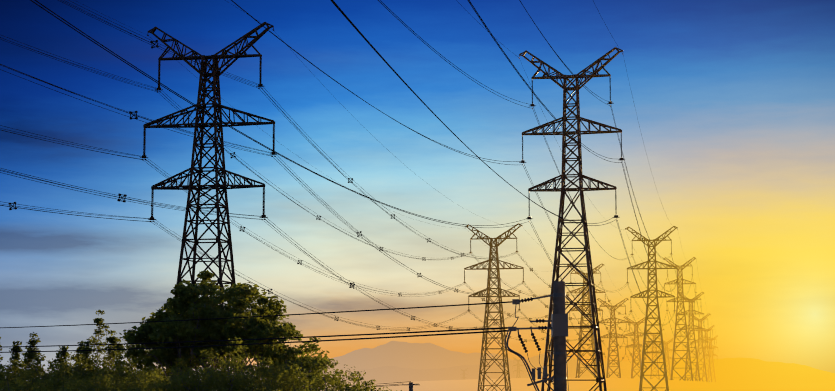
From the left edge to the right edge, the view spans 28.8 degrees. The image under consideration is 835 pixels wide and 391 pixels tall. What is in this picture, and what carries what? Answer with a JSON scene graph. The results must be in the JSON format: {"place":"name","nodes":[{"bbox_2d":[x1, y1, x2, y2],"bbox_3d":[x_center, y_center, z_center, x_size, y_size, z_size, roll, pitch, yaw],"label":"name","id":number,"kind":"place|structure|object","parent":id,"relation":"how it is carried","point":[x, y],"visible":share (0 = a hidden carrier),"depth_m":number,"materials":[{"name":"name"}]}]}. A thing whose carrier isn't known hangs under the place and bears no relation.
{"place":"outdoors","nodes":[
{"label":"outdoors","id":0,"kind":"place"},
{"bbox_2d":[140,22,276,371],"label":"tower","id":1,"kind":"structure","parent":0,"point":[190,186],"depth_m":271.50,"materials":[{"name":"black metal"}]},
{"bbox_2d":[8,40,646,364],"bbox_3d":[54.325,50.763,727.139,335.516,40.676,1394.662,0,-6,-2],"label":"line spacers","id":2,"kind":"object","parent":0,"point":[136,117],"visible":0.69,"depth_m":402.30,"materials":[{"name":"grey metal"}]},
{"bbox_2d":[143,57,675,361],"bbox_3d":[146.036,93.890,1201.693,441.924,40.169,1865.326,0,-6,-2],"label":"line insulators","id":3,"kind":"object","parent":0,"point":[263,202],"visible":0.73,"depth_m":272.63,"materials":[{"name":"black ceramic"}]},
{"bbox_2d":[0,0,834,372],"label":"sky","id":4,"kind":"structure","parent":0,"point":[734,100],"materials":[{"name":"blue"}]},
{"bbox_2d":[3,341,834,382],"bbox_3d":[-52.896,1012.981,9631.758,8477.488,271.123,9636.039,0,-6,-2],"label":"mountains","id":5,"kind":"structure","parent":0,"point":[394,361],"depth_m":5553.42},
{"bbox_2d":[518,297,546,352],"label":"pole insulators","id":6,"kind":"object","parent":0,"point":[532,333],"visible":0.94,"depth_m":44.53,"materials":[{"name":"black ceramic"}]},
{"bbox_2d":[553,281,566,390],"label":"concrete pole","id":7,"kind":"object","parent":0,"point":[560,371],"visible":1,"depth_m":44.41,"materials":[{"name":"black concrete"}]},
{"bbox_2d":[504,293,571,390],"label":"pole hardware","id":8,"kind":"object","parent":7,"relation":"attached to","point":[559,325],"visible":0.94,"depth_m":44.44,"materials":[{"name":"black metal"}]},
{"bbox_2d":[0,301,512,352],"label":"feeder wires","id":9,"kind":"object","parent":8,"relation":"attached to","point":[279,338],"visible":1,"depth_m":55.00,"materials":[{"name":"black metal"}]},
{"bbox_2d":[464,223,675,390],"bbox_3d":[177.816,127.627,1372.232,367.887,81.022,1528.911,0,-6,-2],"label":"towers","id":10,"kind":"structure","parent":0,"point":[491,242],"depth_m":618.37,"materials":[{"name":"metal"}]},
{"bbox_2d":[519,47,624,390],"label":"tower","id":11,"kind":"structure","parent":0,"point":[563,190],"depth_m":314.75,"materials":[{"name":"black metal"}]},
{"bbox_2d":[321,378,834,390],"bbox_3d":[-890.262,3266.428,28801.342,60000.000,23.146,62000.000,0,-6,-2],"label":"ground","id":12,"kind":"structure","parent":0,"point":[612,384],"depth_m":880.30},
{"bbox_2d":[0,310,204,390],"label":"dark leaves","id":13,"kind":"object","parent":12,"relation":"on","point":[86,362],"visible":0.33,"depth_m":124.02,"materials":[{"name":"green plant"}]},
{"bbox_2d":[0,295,371,390],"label":"tree","id":14,"kind":"object","parent":12,"relation":"on","point":[207,366],"visible":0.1,"depth_m":112.39,"materials":[{"name":"green plant"}]},
{"bbox_2d":[117,270,339,390],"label":"broad leaves","id":15,"kind":"object","parent":14,"relation":"attached to","point":[183,305],"visible":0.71,"depth_m":111.94,"materials":[{"name":"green plant"}]},
{"bbox_2d":[0,337,401,390],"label":"shrub leaves","id":16,"kind":"object","parent":12,"relation":"on","point":[239,381],"visible":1,"depth_m":93.50,"materials":[{"name":"green plant"}]},
{"bbox_2d":[0,0,674,370],"bbox_3d":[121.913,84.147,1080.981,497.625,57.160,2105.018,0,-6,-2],"label":"line conductors","id":17,"kind":"object","parent":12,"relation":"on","point":[258,176],"visible":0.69,"depth_m":277.90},
{"bbox_2d":[30,0,717,361],"bbox_3d":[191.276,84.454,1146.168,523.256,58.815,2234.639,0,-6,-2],"label":"line conductors","id":18,"kind":"object","parent":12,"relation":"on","point":[352,24],"visible":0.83,"depth_m":190.63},
{"bbox_2d":[409,382,412,390],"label":"concrete pole","id":19,"kind":"object","parent":12,"relation":"on","point":[410,387],"visible":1,"depth_m":127.48,"materials":[{"name":"black concrete"}]},
{"bbox_2d":[323,381,410,389],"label":"power line","id":20,"kind":"object","parent":19,"relation":"attached to","point":[380,385],"visible":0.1,"depth_m":129.09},
{"bbox_2d":[460,357,523,379],"bbox_3d":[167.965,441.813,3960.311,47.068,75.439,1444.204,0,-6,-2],"label":"towers","id":21,"kind":"structure","parent":12,"relation":"on","point":[517,370],"depth_m":3252.66,"materials":[{"name":"metal"}]},
{"bbox_2d":[522,77,716,346],"bbox_3d":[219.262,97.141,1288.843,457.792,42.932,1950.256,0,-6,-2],"label":"line insulators","id":22,"kind":"object","parent":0,"point":[615,199],"visible":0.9,"depth_m":317.41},
{"bbox_2d":[625,226,717,390],"bbox_3d":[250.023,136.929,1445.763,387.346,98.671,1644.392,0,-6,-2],"label":"towers","id":23,"kind":"structure","parent":0,"point":[684,327],"depth_m":1001.06,"materials":[{"name":"metal"}]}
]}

